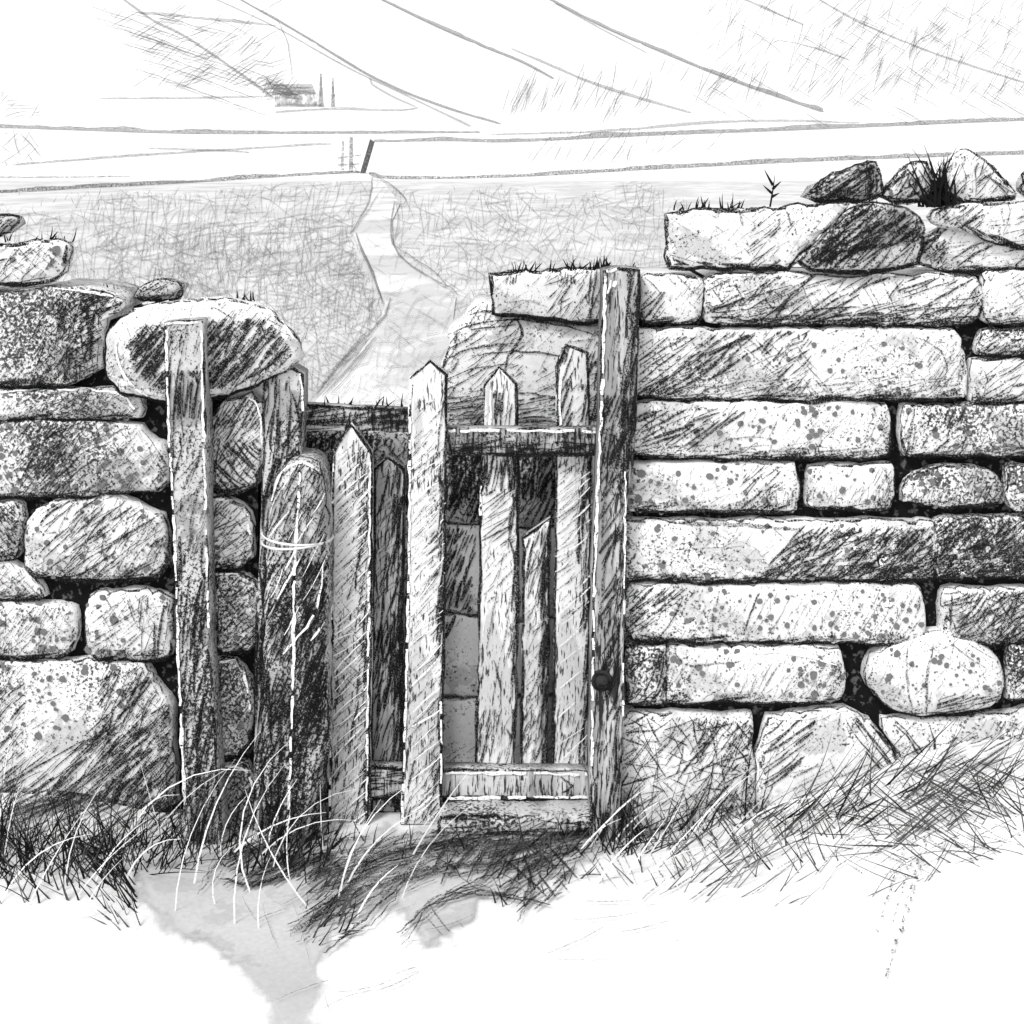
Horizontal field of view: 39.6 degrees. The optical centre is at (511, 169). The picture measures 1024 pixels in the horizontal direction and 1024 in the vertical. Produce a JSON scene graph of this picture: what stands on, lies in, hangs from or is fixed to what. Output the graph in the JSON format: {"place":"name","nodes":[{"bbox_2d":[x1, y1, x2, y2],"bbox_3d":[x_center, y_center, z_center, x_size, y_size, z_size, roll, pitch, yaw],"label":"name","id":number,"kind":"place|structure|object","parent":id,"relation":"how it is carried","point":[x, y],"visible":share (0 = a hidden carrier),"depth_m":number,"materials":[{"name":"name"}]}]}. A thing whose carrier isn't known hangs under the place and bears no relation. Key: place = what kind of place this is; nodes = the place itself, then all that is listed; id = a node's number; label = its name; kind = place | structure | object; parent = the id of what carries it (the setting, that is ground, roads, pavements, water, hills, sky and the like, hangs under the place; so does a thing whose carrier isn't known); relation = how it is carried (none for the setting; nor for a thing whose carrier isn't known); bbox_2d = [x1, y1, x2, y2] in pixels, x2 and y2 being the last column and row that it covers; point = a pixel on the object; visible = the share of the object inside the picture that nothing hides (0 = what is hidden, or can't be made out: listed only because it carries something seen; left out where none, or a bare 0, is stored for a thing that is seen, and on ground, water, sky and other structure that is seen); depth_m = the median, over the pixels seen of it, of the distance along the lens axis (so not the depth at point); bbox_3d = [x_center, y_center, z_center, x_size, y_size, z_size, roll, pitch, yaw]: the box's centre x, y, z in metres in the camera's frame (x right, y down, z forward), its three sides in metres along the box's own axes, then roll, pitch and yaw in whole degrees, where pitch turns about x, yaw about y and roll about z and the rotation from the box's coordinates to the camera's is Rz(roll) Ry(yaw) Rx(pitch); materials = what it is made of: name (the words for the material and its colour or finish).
{"place":"outdoors","nodes":[
{"label":"outdoors","id":0,"kind":"place"},
{"bbox_2d":[135,824,605,1023],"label":"worn path","id":1,"kind":"structure","parent":0,"point":[283,965],"depth_m":3.04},
{"bbox_2d":[436,799,589,835],"bbox_3d":[0.015,1.562,3.423,0.393,0.089,0.155,0,0,0],"label":"step stone","id":2,"kind":"object","parent":1,"relation":"on","point":[500,814],"visible":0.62,"depth_m":3.36,"materials":[{"name":"grey stone"}]},
{"bbox_2d":[315,176,457,406],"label":"path","id":3,"kind":"structure","parent":0,"point":[407,338],"depth_m":14.14,"materials":[{"name":"white"}]},
{"bbox_2d":[0,732,823,927],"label":"bleached grass","id":4,"kind":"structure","parent":0,"point":[240,846],"depth_m":3.12,"materials":[{"name":"white plant"}]},
{"bbox_2d":[0,734,1023,1023],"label":"ground","id":5,"kind":"structure","parent":0,"point":[842,946],"depth_m":2.85,"materials":[{"name":"white"}]},
{"bbox_2d":[163,317,228,844],"bbox_3d":[-0.735,0.974,3.323,0.141,1.258,0.084,0,0,0],"label":"wooden post","id":6,"kind":"object","parent":5,"relation":"on","point":[188,404],"visible":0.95,"depth_m":3.29,"materials":[{"name":"grey wood"}]},
{"bbox_2d":[0,278,408,828],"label":"dry stone wall","id":7,"kind":"structure","parent":5,"relation":"on","point":[88,642],"depth_m":3.38,"materials":[{"name":"white stone"}]},
{"bbox_2d":[0,238,74,287],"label":"coping stone","id":8,"kind":"object","parent":7,"relation":"on","point":[35,262],"visible":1,"depth_m":3.37,"materials":[{"name":"white stone"}]},
{"bbox_2d":[0,213,25,236],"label":"coping stone","id":9,"kind":"object","parent":8,"relation":"on","point":[10,223],"visible":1,"depth_m":3.40,"materials":[{"name":"grey stone"}]},
{"bbox_2d":[103,296,303,403],"bbox_3d":[-0.732,0.428,3.468,0.472,0.258,0.284,0,0,0],"label":"coping stone","id":10,"kind":"object","parent":7,"relation":"on","point":[251,345],"visible":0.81,"depth_m":3.34,"materials":[{"name":"white stone"}]},
{"bbox_2d":[133,277,188,301],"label":"coping stone","id":11,"kind":"object","parent":10,"relation":"on","point":[161,289],"visible":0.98,"depth_m":3.46,"materials":[{"name":"grey stone"}]},
{"bbox_2d":[251,363,307,832],"bbox_3d":[-0.554,1.037,3.406,0.126,1.149,0.088,0,0,0],"label":"wooden post","id":12,"kind":"object","parent":5,"relation":"on","point":[284,405],"visible":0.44,"depth_m":3.37,"materials":[{"name":"grey wood"}]},
{"bbox_2d":[306,343,595,824],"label":"picket gate","id":13,"kind":"structure","parent":12,"relation":"attached to","point":[368,619],"depth_m":3.44,"materials":[{"name":"white wood"}]},
{"bbox_2d":[260,448,334,843],"bbox_3d":[-0.509,1.138,3.375,0.169,0.930,0.150,0,0,0],"label":"wooden post","id":14,"kind":"object","parent":5,"relation":"on","point":[297,651],"visible":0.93,"depth_m":3.31,"materials":[{"name":"black wood"}]},
{"bbox_2d":[261,531,333,549],"bbox_3d":[-0.508,0.868,3.370,0.171,0.027,0.185,0,0,0],"label":"wire tie","id":15,"kind":"object","parent":14,"relation":"attached to","point":[305,546],"visible":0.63,"depth_m":3.29,"materials":[{"name":"white metal"}]},
{"bbox_2d":[0,194,1023,945],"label":"grass","id":16,"kind":"structure","parent":5,"relation":"on","point":[118,870],"depth_m":3.15,"materials":[{"name":"black plant"}]},
{"bbox_2d":[587,265,640,842],"bbox_3d":[0.242,0.911,3.372,0.125,1.368,0.136,0,0,0],"label":"gatepost","id":17,"kind":"object","parent":5,"relation":"on","point":[618,344],"visible":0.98,"depth_m":3.33,"materials":[{"name":"wood"}]},
{"bbox_2d":[440,266,1023,830],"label":"dry stone wall","id":18,"kind":"structure","parent":5,"relation":"on","point":[824,532],"depth_m":3.38,"materials":[{"name":"white stone"}]},
{"bbox_2d":[488,265,600,325],"bbox_3d":[0.088,0.323,3.801,0.299,0.158,0.318,0,0,0],"label":"coping stone","id":19,"kind":"object","parent":18,"relation":"on","point":[564,295],"visible":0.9,"depth_m":3.65,"materials":[{"name":"white stone"}]},
{"bbox_2d":[663,200,848,272],"bbox_3d":[0.584,0.159,3.435,0.446,0.173,0.131,0,0,0],"label":"coping stone","id":20,"kind":"object","parent":18,"relation":"on","point":[765,239],"visible":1,"depth_m":3.38,"materials":[{"name":"white stone"}]},
{"bbox_2d":[763,171,780,206],"bbox_3d":[0.631,0.045,3.450,0.044,0.091,0.007,0,0,0],"label":"sprig","id":21,"kind":"object","parent":20,"relation":"on","point":[773,187],"visible":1,"depth_m":3.45,"materials":[{"name":"black plant"}]},
{"bbox_2d":[800,160,884,203],"bbox_3d":[0.795,0.032,3.466,0.197,0.112,0.128,0,0,0],"label":"coping stone","id":22,"kind":"object","parent":20,"relation":"on","point":[862,182],"visible":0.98,"depth_m":3.41,"materials":[{"name":"grey stone"}]},
{"bbox_2d":[794,201,925,275],"bbox_3d":[0.826,0.162,3.414,0.311,0.177,0.132,0,0,0],"label":"coping stone","id":23,"kind":"object","parent":18,"relation":"on","point":[870,238],"visible":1,"depth_m":3.36,"materials":[{"name":"grey stone"}]},
{"bbox_2d":[879,160,932,204],"bbox_3d":[0.950,0.031,3.466,0.136,0.110,0.128,0,0,0],"label":"coping stone","id":24,"kind":"object","parent":23,"relation":"on","point":[898,190],"visible":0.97,"depth_m":3.41,"materials":[{"name":"white stone"}]},
{"bbox_2d":[920,227,1023,275],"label":"coping stone","id":25,"kind":"object","parent":18,"relation":"on","point":[952,251],"visible":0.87,"depth_m":3.40,"materials":[{"name":"white stone"}]},
{"bbox_2d":[926,200,1023,249],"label":"coping stone","id":26,"kind":"object","parent":25,"relation":"on","point":[999,223],"visible":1,"depth_m":3.37,"materials":[{"name":"white stone"}]},
{"bbox_2d":[897,145,969,207],"bbox_3d":[1.011,0.016,3.421,0.182,0.154,0.090,0,0,0],"label":"grass tuft","id":27,"kind":"object","parent":26,"relation":"on","point":[939,196],"visible":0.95,"depth_m":3.39,"materials":[{"name":"black plant"}]},
{"bbox_2d":[938,148,1016,202],"bbox_3d":[1.122,0.015,3.463,0.187,0.136,0.133,0,0,0],"label":"coping stone","id":28,"kind":"object","parent":26,"relation":"on","point":[988,182],"visible":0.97,"depth_m":3.41,"materials":[{"name":"white stone"}]},
{"bbox_2d":[1016,170,1023,196],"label":"coping stone","id":29,"kind":"object","parent":26,"relation":"on","point":[1020,185],"visible":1,"depth_m":3.43,"materials":[{"name":"white stone"}]},
{"bbox_2d":[0,0,1023,126],"bbox_3d":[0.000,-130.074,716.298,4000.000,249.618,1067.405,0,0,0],"label":"hill","id":30,"kind":"structure","parent":0,"point":[72,63],"depth_m":370.34,"materials":[{"name":"white"}]},
{"bbox_2d":[109,96,261,98],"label":"field wall","id":31,"kind":"structure","parent":30,"relation":"on","point":[174,97],"depth_m":262.20,"materials":[{"name":"grey stone"}]},
{"bbox_2d":[125,0,272,96],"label":"field wall","id":32,"kind":"structure","parent":30,"relation":"on","point":[195,44],"depth_m":459.60,"materials":[{"name":"grey stone"}]},
{"bbox_2d":[145,12,275,25],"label":"field wall","id":33,"kind":"structure","parent":30,"relation":"on","point":[222,19],"depth_m":497.36,"materials":[{"name":"grey stone"}]},
{"bbox_2d":[274,84,318,106],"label":"barn","id":34,"kind":"structure","parent":30,"relation":"on","point":[297,102],"depth_m":243.65,"materials":[{"name":"grey"}]},
{"bbox_2d":[318,74,323,106],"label":"tree","id":35,"kind":"object","parent":30,"relation":"on","point":[320,95],"visible":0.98,"depth_m":241.21,"materials":[{"name":"grey plant"}]},
{"bbox_2d":[331,78,334,106],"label":"tree","id":36,"kind":"object","parent":30,"relation":"on","point":[333,95],"visible":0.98,"depth_m":241.18,"materials":[{"name":"grey plant"}]},
{"bbox_2d":[218,0,469,125],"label":"field wall","id":37,"kind":"structure","parent":30,"relation":"on","point":[362,74],"depth_m":341.88,"materials":[{"name":"grey stone"}]},
{"bbox_2d":[275,107,415,112],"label":"field wall","id":38,"kind":"structure","parent":30,"relation":"on","point":[344,109],"depth_m":232.21,"materials":[{"name":"grey stone"}]},
{"bbox_2d":[244,1,498,123],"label":"field wall","id":39,"kind":"structure","parent":30,"relation":"on","point":[386,84],"depth_m":336.32,"materials":[{"name":"grey stone"}]},
{"bbox_2d":[370,78,415,106],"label":"field wall","id":40,"kind":"structure","parent":30,"relation":"on","point":[393,97],"depth_m":261.54,"materials":[{"name":"grey stone"}]},
{"bbox_2d":[383,0,552,78],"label":"field wall","id":41,"kind":"structure","parent":30,"relation":"on","point":[479,44],"depth_m":462.64,"materials":[{"name":"grey stone"}]},
{"bbox_2d":[512,48,685,111],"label":"field wall","id":42,"kind":"structure","parent":30,"relation":"on","point":[601,84],"depth_m":301.67,"materials":[{"name":"grey stone"}]},
{"bbox_2d":[554,3,645,52],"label":"field wall","id":43,"kind":"structure","parent":30,"relation":"on","point":[600,28],"depth_m":479.51,"materials":[{"name":"grey stone"}]},
{"bbox_2d":[553,0,823,111],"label":"field wall","id":44,"kind":"structure","parent":30,"relation":"on","point":[709,70],"depth_m":344.89,"materials":[{"name":"grey stone"}]},
{"bbox_2d":[746,0,802,24],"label":"field wall","id":45,"kind":"structure","parent":30,"relation":"on","point":[773,11],"depth_m":516.12,"materials":[{"name":"grey stone"}]},
{"bbox_2d":[820,0,1020,81],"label":"field wall","id":46,"kind":"structure","parent":30,"relation":"on","point":[921,47],"depth_m":432.18,"materials":[{"name":"grey stone"}]},
{"bbox_2d":[0,179,1023,401],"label":"field","id":47,"kind":"structure","parent":0,"point":[232,233],"depth_m":31.57,"materials":[{"name":"grey plant"}]},
{"bbox_2d":[0,171,359,192],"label":"field wall","id":48,"kind":"structure","parent":47,"relation":"on","point":[155,182],"depth_m":80.53,"materials":[{"name":"grey stone"}]},
{"bbox_2d":[0,127,1023,180],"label":"field","id":49,"kind":"structure","parent":0,"point":[442,158],"depth_m":138.37,"materials":[{"name":"white plant"}]},
{"bbox_2d":[1,176,128,177],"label":"field wall","id":50,"kind":"structure","parent":49,"relation":"on","point":[55,176],"depth_m":93.80,"materials":[{"name":"grey stone"}]},
{"bbox_2d":[16,143,329,164],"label":"field wall","id":51,"kind":"structure","parent":49,"relation":"on","point":[179,152],"depth_m":133.18,"materials":[{"name":"grey stone"}]},
{"bbox_2d":[149,147,248,152],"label":"field wall","id":52,"kind":"structure","parent":49,"relation":"on","point":[208,149],"depth_m":140.62,"materials":[{"name":"grey stone"}]},
{"bbox_2d":[0,124,479,133],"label":"field wall","id":53,"kind":"structure","parent":49,"relation":"on","point":[209,130],"depth_m":179.66,"materials":[{"name":"grey stone"}]},
{"bbox_2d":[338,137,358,172],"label":"field gate","id":54,"kind":"structure","parent":49,"relation":"on","point":[349,154],"depth_m":99.44,"materials":[{"name":"grey wood"}]},
{"bbox_2d":[360,139,374,172],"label":"field post","id":55,"kind":"object","parent":49,"relation":"on","point":[367,156],"visible":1,"depth_m":99.14,"materials":[{"name":"grey wood"}]},
{"bbox_2d":[2,128,747,164],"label":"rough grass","id":56,"kind":"structure","parent":49,"relation":"on","point":[527,160],"depth_m":141.34,"materials":[{"name":"grey plant"}]},
{"bbox_2d":[489,119,857,134],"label":"field wall","id":57,"kind":"structure","parent":49,"relation":"on","point":[678,125],"depth_m":202.04,"materials":[{"name":"grey stone"}]},
{"bbox_2d":[369,150,1023,179],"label":"field wall","id":58,"kind":"structure","parent":49,"relation":"on","point":[777,161],"depth_m":110.22,"materials":[{"name":"grey stone"}]},
{"bbox_2d":[374,117,1023,142],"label":"field wall","id":59,"kind":"structure","parent":49,"relation":"on","point":[742,130],"depth_m":179.51,"materials":[{"name":"grey stone"}]}
]}

